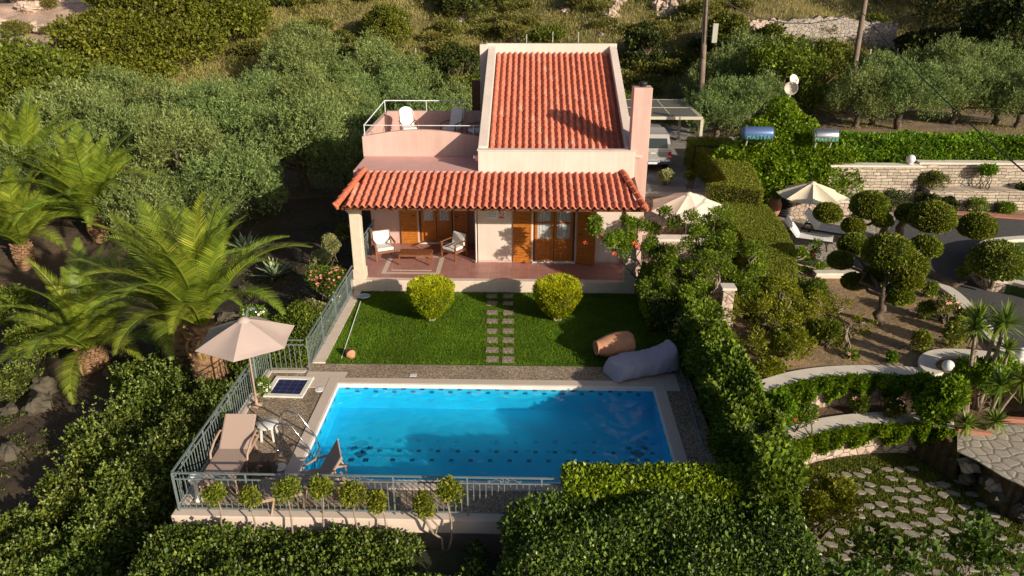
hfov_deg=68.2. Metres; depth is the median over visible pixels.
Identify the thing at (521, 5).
scrub bush
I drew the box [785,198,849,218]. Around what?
garden wall
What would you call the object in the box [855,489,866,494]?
rough paver
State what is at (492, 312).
paving stone
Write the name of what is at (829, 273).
terrace kerb
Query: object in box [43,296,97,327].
glossy shrub
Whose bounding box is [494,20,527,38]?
scrub bush
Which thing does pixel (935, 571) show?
rough paver
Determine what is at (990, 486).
boulder
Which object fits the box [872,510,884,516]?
rough paver
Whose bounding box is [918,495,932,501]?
rough paver
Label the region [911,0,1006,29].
shade tree
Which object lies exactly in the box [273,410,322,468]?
pool ladder
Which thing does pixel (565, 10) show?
boulder
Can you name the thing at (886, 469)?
rough paver
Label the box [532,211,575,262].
double door
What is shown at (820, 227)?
sun lounger
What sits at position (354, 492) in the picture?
standard tree
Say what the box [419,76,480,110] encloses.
olive tree
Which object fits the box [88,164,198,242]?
olive tree
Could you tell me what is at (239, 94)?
olive tree
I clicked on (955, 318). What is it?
sand bed shrub
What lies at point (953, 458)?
boulder
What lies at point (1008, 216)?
brick kerb
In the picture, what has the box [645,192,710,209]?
patio wall
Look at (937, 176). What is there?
wall shrub
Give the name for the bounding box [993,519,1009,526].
rough paver
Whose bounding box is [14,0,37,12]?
boulder
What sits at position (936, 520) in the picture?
rough paver
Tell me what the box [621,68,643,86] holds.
scrub bush
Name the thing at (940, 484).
rough paver
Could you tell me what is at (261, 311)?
white oleander
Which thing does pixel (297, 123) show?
olive tree
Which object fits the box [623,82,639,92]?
scrub bush
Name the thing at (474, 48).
scrub bush
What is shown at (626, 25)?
scrub bush
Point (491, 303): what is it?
paving stone
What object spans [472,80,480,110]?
brown stair door
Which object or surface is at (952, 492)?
rough paver
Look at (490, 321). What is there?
paving stone
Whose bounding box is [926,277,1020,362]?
road kerb wall
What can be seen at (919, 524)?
rough paver
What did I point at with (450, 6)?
scrub bush
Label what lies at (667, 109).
pergola
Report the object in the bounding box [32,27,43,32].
boulder
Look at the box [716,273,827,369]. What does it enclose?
yellow green tree
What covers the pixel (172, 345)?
date palm
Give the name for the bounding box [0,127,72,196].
olive tree
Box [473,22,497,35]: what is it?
scrub bush
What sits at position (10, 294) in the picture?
glossy shrub
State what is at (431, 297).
golden shrub
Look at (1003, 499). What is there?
boulder
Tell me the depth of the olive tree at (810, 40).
44.78 m
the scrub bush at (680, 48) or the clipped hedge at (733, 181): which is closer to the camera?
the clipped hedge at (733, 181)
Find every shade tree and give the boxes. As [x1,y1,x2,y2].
[890,25,957,58]
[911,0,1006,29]
[938,23,1006,57]
[957,0,1023,72]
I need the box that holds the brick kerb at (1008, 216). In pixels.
[957,211,1023,219]
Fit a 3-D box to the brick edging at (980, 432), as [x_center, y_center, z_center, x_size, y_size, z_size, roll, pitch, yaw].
[11.534,3.599,18.901,0.733,0.120,0.140,6,24,13]
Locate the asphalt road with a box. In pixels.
[853,215,1023,347]
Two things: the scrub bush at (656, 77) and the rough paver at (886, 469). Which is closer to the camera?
the rough paver at (886, 469)
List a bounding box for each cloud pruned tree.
[812,189,894,232]
[826,232,943,326]
[893,199,999,239]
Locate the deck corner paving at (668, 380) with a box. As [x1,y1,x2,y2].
[306,371,679,390]
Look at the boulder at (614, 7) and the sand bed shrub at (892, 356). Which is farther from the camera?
the boulder at (614, 7)
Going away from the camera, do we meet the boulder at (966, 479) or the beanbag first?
the boulder at (966, 479)
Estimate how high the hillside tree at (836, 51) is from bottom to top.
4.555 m
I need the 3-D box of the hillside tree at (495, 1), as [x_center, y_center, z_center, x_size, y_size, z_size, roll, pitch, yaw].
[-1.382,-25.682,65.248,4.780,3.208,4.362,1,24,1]
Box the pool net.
[341,293,369,358]
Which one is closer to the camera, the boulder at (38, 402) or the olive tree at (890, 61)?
the boulder at (38, 402)
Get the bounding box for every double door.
[419,211,452,243]
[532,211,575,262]
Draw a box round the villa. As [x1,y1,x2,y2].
[332,43,652,293]
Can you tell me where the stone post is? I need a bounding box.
[719,283,736,326]
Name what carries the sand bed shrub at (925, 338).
on the ground at (872, 346)
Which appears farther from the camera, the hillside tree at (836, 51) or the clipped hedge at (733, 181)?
the hillside tree at (836, 51)
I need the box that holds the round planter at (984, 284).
[969,235,1023,292]
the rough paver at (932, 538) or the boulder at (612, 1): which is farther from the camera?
the boulder at (612, 1)
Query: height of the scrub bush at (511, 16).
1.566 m
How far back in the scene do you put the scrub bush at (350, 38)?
59.03 m
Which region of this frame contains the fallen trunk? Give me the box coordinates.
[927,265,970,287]
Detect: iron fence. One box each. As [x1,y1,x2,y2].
[171,353,270,509]
[171,472,572,515]
[269,339,306,370]
[305,265,354,369]
[363,219,374,258]
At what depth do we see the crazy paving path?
18.22 m
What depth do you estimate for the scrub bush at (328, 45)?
56.30 m
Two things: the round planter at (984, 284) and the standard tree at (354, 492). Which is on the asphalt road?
the round planter at (984, 284)
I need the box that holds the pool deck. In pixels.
[188,363,721,513]
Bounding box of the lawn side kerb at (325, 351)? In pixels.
[311,291,360,363]
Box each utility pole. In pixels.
[696,0,718,133]
[844,0,867,112]
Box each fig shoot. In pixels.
[796,542,828,575]
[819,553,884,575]
[842,521,919,575]
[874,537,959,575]
[922,508,1001,575]
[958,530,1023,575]
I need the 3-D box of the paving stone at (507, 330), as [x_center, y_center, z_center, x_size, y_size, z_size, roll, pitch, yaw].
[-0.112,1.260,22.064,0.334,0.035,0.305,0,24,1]
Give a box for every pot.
[345,348,355,358]
[768,187,781,215]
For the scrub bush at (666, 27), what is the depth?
54.48 m
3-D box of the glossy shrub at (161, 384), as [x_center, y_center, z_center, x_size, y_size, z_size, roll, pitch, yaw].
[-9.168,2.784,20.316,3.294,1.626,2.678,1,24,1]
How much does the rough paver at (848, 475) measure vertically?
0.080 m
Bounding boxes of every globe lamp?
[187,471,202,502]
[906,155,915,164]
[942,360,954,372]
[1015,347,1023,359]
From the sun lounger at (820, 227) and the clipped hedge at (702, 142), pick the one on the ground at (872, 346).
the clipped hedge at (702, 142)
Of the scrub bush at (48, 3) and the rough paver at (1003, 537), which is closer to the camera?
the rough paver at (1003, 537)
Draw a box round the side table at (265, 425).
[257,418,278,441]
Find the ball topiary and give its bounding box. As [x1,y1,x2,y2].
[964,238,1023,288]
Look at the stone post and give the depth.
21.12 m
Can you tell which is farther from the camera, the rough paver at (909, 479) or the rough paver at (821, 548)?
the rough paver at (909, 479)
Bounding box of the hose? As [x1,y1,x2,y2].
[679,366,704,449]
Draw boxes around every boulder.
[0,402,19,416]
[0,441,23,461]
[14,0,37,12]
[18,20,37,32]
[21,1,45,12]
[21,392,53,415]
[28,376,58,396]
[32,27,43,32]
[66,0,84,1]
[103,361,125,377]
[125,333,140,343]
[215,311,239,323]
[560,7,569,13]
[602,8,619,17]
[609,0,627,3]
[611,5,619,11]
[614,0,622,6]
[651,0,664,11]
[655,10,667,17]
[662,0,669,10]
[669,0,678,9]
[752,23,759,29]
[949,454,961,464]
[956,458,981,473]
[958,471,976,485]
[979,474,992,485]
[984,478,1002,492]
[987,491,1002,504]
[996,492,1011,506]
[1011,504,1023,521]
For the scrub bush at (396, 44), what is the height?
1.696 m
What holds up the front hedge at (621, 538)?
on the ground at (872, 346)
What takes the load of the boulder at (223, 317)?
on the ground at (872, 346)
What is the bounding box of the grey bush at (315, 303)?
[303,298,326,310]
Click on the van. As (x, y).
(659, 152)
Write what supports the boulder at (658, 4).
on the ground at (872, 346)
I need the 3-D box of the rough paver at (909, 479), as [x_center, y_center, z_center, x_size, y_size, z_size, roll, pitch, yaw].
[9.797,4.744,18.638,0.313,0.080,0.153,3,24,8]
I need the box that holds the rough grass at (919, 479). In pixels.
[799,453,1023,575]
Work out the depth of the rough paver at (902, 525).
17.10 m
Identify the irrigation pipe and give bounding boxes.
[290,255,298,310]
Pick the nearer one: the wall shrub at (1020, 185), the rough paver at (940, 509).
the rough paver at (940, 509)
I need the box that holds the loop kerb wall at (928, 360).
[918,349,1023,375]
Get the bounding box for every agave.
[227,231,264,255]
[251,256,289,279]
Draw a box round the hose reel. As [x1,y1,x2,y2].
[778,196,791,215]
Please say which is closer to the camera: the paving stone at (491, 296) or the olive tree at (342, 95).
the paving stone at (491, 296)
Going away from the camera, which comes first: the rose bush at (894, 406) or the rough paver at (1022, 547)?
the rough paver at (1022, 547)
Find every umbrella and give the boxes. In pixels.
[195,316,294,407]
[651,192,721,234]
[776,181,847,225]
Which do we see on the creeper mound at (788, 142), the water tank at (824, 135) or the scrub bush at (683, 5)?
the water tank at (824, 135)
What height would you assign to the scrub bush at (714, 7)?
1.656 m
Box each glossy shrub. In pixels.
[0,283,40,327]
[0,360,44,401]
[0,502,57,553]
[0,517,81,575]
[1,311,60,361]
[27,535,127,575]
[28,446,134,529]
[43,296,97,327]
[47,387,168,474]
[65,476,176,562]
[80,435,199,519]
[106,347,170,395]
[108,357,215,424]
[126,402,224,480]
[155,367,261,434]
[205,228,231,252]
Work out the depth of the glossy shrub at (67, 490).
17.26 m
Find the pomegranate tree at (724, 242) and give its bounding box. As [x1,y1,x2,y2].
[634,203,771,315]
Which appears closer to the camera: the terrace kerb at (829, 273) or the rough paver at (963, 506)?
the rough paver at (963, 506)
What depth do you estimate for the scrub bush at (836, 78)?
45.61 m
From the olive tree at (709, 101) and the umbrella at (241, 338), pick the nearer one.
the umbrella at (241, 338)
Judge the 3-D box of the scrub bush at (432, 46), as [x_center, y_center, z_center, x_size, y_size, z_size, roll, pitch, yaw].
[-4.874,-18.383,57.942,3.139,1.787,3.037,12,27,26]
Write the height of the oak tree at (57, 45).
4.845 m
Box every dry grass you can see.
[18,102,1023,200]
[122,0,1020,134]
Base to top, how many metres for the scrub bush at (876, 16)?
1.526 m
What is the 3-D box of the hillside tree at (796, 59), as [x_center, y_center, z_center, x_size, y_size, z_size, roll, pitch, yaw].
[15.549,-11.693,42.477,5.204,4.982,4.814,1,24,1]
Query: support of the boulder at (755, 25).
on the ground at (872, 346)
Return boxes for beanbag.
[603,339,678,382]
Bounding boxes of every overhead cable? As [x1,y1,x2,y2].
[725,0,859,23]
[863,13,1023,171]
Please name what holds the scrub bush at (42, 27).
on the ground at (872, 346)
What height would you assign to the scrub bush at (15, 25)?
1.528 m
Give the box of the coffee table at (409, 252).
[398,249,432,265]
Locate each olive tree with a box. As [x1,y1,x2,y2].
[0,65,123,163]
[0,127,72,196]
[61,95,174,177]
[66,58,161,144]
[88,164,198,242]
[121,95,242,197]
[127,69,205,156]
[161,129,290,229]
[163,75,274,162]
[180,67,256,140]
[223,81,303,151]
[228,60,281,104]
[233,78,361,192]
[256,12,344,76]
[267,65,367,124]
[268,53,334,99]
[295,58,369,90]
[298,121,371,192]
[331,29,410,79]
[334,97,389,136]
[341,63,421,108]
[348,84,382,140]
[366,83,424,111]
[380,50,442,94]
[386,84,460,110]
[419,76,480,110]
[680,52,753,100]
[680,69,763,137]
[707,26,788,81]
[721,66,786,120]
[787,31,829,81]
[819,59,906,128]
[839,45,925,125]
[862,56,962,129]
[894,31,986,76]
[920,49,1011,123]
[953,59,1023,124]
[966,32,1023,83]
[990,62,1023,127]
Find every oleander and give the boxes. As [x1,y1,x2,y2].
[239,303,269,317]
[252,374,271,394]
[303,263,347,306]
[325,290,340,315]
[335,222,351,254]
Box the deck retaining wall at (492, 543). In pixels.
[220,530,502,552]
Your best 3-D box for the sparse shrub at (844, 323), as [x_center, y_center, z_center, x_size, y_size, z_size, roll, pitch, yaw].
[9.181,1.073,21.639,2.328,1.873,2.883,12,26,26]
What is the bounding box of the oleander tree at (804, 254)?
[796,237,829,274]
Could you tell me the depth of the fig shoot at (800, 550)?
13.78 m
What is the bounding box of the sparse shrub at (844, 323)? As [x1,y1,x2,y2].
[797,287,878,361]
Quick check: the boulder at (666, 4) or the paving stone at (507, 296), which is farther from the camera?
the boulder at (666, 4)
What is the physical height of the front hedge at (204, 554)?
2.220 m
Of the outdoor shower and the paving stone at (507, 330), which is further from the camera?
the paving stone at (507, 330)
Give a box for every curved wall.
[762,365,941,407]
[786,412,954,464]
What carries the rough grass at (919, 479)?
on the ground at (872, 346)
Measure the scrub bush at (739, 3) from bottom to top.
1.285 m
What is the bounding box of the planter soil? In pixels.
[1004,242,1023,297]
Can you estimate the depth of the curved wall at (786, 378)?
19.89 m
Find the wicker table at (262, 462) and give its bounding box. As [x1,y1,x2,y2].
[247,453,277,478]
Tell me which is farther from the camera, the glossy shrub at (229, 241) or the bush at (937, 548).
the glossy shrub at (229, 241)
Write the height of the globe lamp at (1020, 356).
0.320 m
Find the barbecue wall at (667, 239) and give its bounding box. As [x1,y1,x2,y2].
[651,235,731,262]
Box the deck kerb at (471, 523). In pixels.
[171,369,522,533]
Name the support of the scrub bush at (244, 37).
on the ground at (872, 346)
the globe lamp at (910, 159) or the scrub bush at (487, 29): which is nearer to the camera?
the globe lamp at (910, 159)
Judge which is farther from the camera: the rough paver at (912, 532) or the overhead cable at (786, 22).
the overhead cable at (786, 22)
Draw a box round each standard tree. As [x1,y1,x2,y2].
[198,481,229,539]
[236,484,263,540]
[269,475,303,540]
[306,473,335,539]
[337,479,367,545]
[364,488,388,540]
[412,488,443,550]
[433,474,465,550]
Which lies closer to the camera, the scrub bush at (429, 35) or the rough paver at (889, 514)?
the rough paver at (889, 514)
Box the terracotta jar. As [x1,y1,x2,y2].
[593,331,635,356]
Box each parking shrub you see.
[656,168,675,184]
[683,170,696,188]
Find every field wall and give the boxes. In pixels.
[747,17,776,33]
[776,15,897,48]
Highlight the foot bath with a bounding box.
[263,376,313,397]
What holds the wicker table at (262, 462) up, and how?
on the pool deck
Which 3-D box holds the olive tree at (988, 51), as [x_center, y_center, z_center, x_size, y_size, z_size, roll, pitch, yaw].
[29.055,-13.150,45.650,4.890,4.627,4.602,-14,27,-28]
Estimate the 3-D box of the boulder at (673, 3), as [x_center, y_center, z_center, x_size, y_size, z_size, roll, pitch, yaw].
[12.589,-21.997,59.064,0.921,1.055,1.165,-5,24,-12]
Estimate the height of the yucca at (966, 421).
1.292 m
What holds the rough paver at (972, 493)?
on the ground at (872, 346)
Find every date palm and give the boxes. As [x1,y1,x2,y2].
[0,88,94,199]
[0,124,171,243]
[0,151,97,270]
[0,237,160,404]
[64,212,251,368]
[73,190,309,387]
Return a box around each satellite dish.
[784,81,797,121]
[790,74,798,83]
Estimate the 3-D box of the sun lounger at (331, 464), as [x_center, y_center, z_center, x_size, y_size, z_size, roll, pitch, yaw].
[-4.146,3.754,15.135,1.740,1.017,0.832,-7,25,-17]
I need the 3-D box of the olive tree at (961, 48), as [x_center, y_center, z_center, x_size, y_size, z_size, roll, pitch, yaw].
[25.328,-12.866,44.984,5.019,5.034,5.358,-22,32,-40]
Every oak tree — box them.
[0,27,86,138]
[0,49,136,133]
[44,4,181,86]
[48,40,128,74]
[81,0,230,62]
[157,0,274,49]
[263,0,291,4]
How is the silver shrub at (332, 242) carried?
on the ground at (872, 346)
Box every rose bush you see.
[779,407,797,433]
[790,401,819,435]
[844,347,860,360]
[846,393,871,413]
[881,396,907,418]
[931,293,961,323]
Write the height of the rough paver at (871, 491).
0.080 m
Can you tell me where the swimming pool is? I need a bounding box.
[284,377,690,491]
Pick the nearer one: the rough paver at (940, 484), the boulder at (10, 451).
the rough paver at (940, 484)
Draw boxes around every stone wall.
[824,162,921,204]
[913,160,1023,202]
[918,186,1023,210]
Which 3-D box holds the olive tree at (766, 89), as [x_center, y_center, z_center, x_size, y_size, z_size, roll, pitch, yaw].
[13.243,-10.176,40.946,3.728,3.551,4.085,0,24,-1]
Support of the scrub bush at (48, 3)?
on the ground at (872, 346)
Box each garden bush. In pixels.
[754,356,785,377]
[768,324,808,360]
[788,285,805,310]
[797,275,832,304]
[810,317,844,347]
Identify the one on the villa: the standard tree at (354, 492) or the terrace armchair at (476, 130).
the terrace armchair at (476, 130)
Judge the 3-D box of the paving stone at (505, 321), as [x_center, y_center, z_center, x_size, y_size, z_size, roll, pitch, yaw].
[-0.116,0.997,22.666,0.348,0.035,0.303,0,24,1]
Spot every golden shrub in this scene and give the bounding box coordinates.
[406,273,454,321]
[532,273,582,321]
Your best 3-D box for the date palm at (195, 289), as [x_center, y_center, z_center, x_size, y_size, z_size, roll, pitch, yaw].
[-8.090,0.277,19.717,5.445,6.155,5.163,-12,26,-25]
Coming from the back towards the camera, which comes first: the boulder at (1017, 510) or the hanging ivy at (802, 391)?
the hanging ivy at (802, 391)
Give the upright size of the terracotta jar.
0.720 m
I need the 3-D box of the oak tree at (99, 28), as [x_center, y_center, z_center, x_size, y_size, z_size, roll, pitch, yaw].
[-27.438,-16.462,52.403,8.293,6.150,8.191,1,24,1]
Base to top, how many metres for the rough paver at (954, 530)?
0.080 m
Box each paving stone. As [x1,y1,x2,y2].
[486,310,497,315]
[486,319,497,323]
[486,337,497,342]
[486,347,498,352]
[486,356,498,362]
[487,294,497,298]
[487,301,497,305]
[487,329,497,333]
[502,319,513,323]
[502,328,513,333]
[502,337,513,343]
[502,348,513,353]
[502,356,514,362]
[503,294,512,298]
[503,301,513,305]
[503,310,513,315]
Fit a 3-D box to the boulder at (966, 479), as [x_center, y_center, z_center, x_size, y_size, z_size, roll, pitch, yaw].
[11.011,4.568,18.282,0.391,0.360,0.489,12,26,26]
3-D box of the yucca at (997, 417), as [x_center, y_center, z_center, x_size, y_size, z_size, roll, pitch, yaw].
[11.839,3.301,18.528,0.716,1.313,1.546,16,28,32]
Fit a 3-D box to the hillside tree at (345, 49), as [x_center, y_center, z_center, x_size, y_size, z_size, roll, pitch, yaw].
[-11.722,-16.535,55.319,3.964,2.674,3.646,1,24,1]
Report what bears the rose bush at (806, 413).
on the ground at (872, 346)
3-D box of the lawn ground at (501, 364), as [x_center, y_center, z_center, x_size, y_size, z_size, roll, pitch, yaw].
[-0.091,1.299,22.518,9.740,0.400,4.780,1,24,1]
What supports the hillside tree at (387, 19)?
on the ground at (872, 346)
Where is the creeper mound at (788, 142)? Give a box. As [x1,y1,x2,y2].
[707,93,866,203]
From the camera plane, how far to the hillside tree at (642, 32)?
50.82 m
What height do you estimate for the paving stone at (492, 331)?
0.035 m
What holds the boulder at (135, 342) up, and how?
on the ground at (872, 346)
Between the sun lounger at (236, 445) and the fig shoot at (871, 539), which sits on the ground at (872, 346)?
the fig shoot at (871, 539)
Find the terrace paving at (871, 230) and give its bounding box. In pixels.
[777,211,895,268]
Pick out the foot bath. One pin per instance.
(289, 387)
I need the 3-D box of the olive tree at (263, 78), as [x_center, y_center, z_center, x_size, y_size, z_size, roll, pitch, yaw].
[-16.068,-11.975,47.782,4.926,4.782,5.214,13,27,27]
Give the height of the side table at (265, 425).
0.402 m
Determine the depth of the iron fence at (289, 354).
19.80 m
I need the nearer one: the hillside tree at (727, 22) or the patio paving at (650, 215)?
the patio paving at (650, 215)
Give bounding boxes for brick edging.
[956,427,990,435]
[999,416,1023,423]
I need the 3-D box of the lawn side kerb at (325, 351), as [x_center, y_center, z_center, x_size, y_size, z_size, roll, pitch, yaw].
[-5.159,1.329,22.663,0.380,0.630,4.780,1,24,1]
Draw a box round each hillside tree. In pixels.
[329,43,376,72]
[358,3,413,41]
[418,41,479,94]
[434,0,494,18]
[446,74,479,108]
[473,0,513,6]
[622,20,669,72]
[700,10,750,50]
[740,22,787,74]
[745,32,831,112]
[780,36,853,109]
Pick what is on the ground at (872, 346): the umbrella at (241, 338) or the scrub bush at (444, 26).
the scrub bush at (444, 26)
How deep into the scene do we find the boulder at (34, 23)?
65.32 m
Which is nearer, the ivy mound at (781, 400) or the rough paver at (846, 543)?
the rough paver at (846, 543)
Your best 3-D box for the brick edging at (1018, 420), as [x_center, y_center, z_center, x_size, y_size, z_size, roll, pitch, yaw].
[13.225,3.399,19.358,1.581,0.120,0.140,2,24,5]
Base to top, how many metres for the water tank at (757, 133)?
0.839 m
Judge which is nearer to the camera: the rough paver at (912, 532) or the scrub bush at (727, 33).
the rough paver at (912, 532)
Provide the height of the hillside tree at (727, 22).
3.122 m
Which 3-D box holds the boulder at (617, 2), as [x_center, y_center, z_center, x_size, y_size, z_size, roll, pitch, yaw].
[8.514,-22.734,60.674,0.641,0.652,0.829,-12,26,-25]
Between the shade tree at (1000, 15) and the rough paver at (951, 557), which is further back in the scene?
the shade tree at (1000, 15)
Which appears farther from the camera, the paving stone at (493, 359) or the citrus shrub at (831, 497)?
the paving stone at (493, 359)
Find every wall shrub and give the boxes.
[883,187,912,211]
[914,191,941,201]
[918,169,951,190]
[942,195,960,209]
[963,195,990,212]
[975,162,999,189]
[994,200,1017,213]
[1015,181,1023,190]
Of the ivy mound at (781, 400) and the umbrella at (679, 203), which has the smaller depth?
the ivy mound at (781, 400)
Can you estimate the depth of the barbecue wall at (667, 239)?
26.73 m
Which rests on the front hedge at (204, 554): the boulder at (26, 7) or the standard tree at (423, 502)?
the standard tree at (423, 502)
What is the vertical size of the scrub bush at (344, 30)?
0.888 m
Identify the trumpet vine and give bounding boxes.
[583,205,672,278]
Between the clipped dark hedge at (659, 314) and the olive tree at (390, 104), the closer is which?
the clipped dark hedge at (659, 314)
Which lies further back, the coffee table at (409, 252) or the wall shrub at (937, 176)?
the wall shrub at (937, 176)
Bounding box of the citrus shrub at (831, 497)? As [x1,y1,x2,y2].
[797,465,862,544]
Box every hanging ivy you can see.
[762,371,937,404]
[793,420,957,460]
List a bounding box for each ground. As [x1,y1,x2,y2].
[0,0,1023,575]
[326,292,681,366]
[645,126,709,191]
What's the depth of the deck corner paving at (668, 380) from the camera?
19.59 m
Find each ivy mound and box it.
[770,392,799,420]
[905,370,972,430]
[951,353,1021,411]
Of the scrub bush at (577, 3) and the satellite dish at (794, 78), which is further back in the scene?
the scrub bush at (577, 3)
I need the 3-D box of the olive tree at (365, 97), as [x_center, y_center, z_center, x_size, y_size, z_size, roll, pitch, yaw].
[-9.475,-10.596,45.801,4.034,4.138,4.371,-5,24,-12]
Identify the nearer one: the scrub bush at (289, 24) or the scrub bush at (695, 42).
the scrub bush at (695, 42)
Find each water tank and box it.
[741,126,774,145]
[811,128,840,147]
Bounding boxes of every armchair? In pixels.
[370,228,396,261]
[398,106,418,129]
[439,230,467,261]
[440,107,463,132]
[466,120,480,134]
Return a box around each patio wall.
[642,222,688,234]
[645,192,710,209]
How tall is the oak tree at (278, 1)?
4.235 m
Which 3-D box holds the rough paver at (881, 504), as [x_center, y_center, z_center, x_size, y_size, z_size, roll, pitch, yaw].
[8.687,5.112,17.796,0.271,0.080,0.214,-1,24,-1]
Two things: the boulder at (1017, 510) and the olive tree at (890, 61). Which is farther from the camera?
the olive tree at (890, 61)
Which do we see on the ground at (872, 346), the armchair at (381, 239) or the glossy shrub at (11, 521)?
the glossy shrub at (11, 521)
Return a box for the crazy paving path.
[957,424,1023,486]
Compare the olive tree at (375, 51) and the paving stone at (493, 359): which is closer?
the paving stone at (493, 359)
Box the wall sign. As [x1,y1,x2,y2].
[486,211,505,218]
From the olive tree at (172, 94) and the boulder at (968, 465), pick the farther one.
the olive tree at (172, 94)
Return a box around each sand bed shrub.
[884,350,899,363]
[908,328,935,352]
[915,299,936,319]
[921,280,940,297]
[939,320,969,348]
[944,313,967,327]
[956,307,972,318]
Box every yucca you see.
[952,409,982,439]
[955,299,998,411]
[972,298,1023,409]
[977,360,1023,430]
[979,406,1009,434]
[992,336,1023,398]
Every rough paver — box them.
[815,545,826,552]
[821,557,838,565]
[822,531,833,538]
[823,541,837,547]
[835,528,848,534]
[836,554,850,560]
[842,471,851,477]
[843,550,862,558]
[844,539,855,546]
[852,472,865,478]
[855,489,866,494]
[855,513,865,518]
[860,467,870,472]
[863,503,873,508]
[864,482,875,486]
[864,488,875,494]
[865,526,875,532]
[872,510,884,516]
[874,501,887,507]
[880,467,892,471]
[880,486,894,492]
[881,565,896,570]
[882,521,898,528]
[884,476,897,480]
[884,511,894,517]
[890,496,907,502]
[893,467,903,472]
[894,487,909,492]
[894,506,908,512]
[894,522,912,529]
[902,477,915,481]
[902,530,919,537]
[904,466,918,470]
[907,485,921,491]
[909,498,924,504]
[909,521,925,526]
[911,507,927,514]
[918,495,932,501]
[919,532,935,539]
[925,482,937,487]
[926,517,942,524]
[932,529,948,536]
[932,569,948,575]
[933,507,947,512]
[935,481,950,487]
[935,513,952,520]
[937,491,948,498]
[939,553,955,559]
[943,526,961,533]
[945,490,960,496]
[956,566,971,574]
[957,504,970,509]
[957,514,965,520]
[964,491,979,496]
[964,565,979,572]
[975,502,987,507]
[986,511,1000,517]
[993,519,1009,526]
[994,534,1006,540]
[1003,546,1023,553]
[1015,543,1023,550]
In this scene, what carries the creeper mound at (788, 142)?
on the ground at (872, 346)
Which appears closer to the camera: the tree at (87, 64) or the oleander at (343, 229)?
the oleander at (343, 229)
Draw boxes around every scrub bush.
[0,19,34,35]
[37,22,54,34]
[38,0,59,8]
[232,37,275,56]
[236,47,256,56]
[239,16,270,28]
[241,33,262,39]
[248,34,265,40]
[268,26,289,34]
[283,0,311,8]
[285,0,315,9]
[286,21,301,28]
[304,15,335,31]
[311,0,327,5]
[312,40,347,52]
[327,32,345,43]
[335,27,355,35]
[343,33,359,43]
[371,34,407,52]
[405,49,419,55]
[418,29,446,43]
[427,36,464,52]
[431,17,470,37]
[436,0,464,15]
[464,43,482,57]
[467,17,486,26]
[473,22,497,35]
[487,11,523,24]
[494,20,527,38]
[501,0,534,11]
[519,13,543,27]
[522,22,565,42]
[565,0,599,8]
[589,0,612,12]
[592,16,619,29]
[617,49,628,60]
[619,22,632,31]
[621,53,660,74]
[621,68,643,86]
[623,42,652,49]
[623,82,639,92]
[624,89,631,98]
[638,81,664,95]
[639,73,663,83]
[653,19,686,38]
[655,58,690,75]
[673,44,696,57]
[674,49,696,58]
[677,1,691,10]
[677,56,696,66]
[680,10,698,19]
[684,0,725,17]
[685,32,721,54]
[690,0,726,10]
[708,31,736,46]
[720,0,754,10]
[820,71,838,84]
[822,25,837,33]
[847,50,894,60]
[851,51,885,67]
[856,11,893,22]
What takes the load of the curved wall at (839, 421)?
on the ground at (872, 346)
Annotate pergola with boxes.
[626,99,703,139]
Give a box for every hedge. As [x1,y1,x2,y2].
[125,519,516,575]
[224,299,339,385]
[493,486,827,575]
[559,458,756,510]
[634,258,709,333]
[671,293,810,550]
[683,135,731,171]
[693,146,763,228]
[710,201,798,329]
[798,129,1023,180]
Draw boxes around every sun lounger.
[198,414,259,493]
[260,439,348,514]
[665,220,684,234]
[784,215,833,251]
[801,207,844,235]
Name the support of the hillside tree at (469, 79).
on the ground at (872, 346)
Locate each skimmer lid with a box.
[277,463,286,470]
[314,386,324,391]
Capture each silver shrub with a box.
[309,247,333,287]
[320,233,341,266]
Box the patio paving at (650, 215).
[640,210,745,293]
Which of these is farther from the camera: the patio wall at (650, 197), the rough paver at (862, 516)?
the patio wall at (650, 197)
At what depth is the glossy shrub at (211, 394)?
18.86 m
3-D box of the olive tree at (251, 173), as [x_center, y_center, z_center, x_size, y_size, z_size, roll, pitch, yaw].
[-11.820,-4.269,31.703,5.335,4.649,5.124,1,24,3]
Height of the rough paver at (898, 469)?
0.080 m
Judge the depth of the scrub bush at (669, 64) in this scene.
50.59 m
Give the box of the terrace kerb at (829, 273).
[812,270,859,277]
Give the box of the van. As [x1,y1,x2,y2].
[647,123,670,167]
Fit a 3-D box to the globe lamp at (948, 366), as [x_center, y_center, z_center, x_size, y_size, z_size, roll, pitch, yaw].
[11.313,2.019,19.620,0.300,0.320,0.300,1,24,1]
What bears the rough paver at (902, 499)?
on the ground at (872, 346)
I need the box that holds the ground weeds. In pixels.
[0,204,370,566]
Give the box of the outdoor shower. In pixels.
[245,307,261,393]

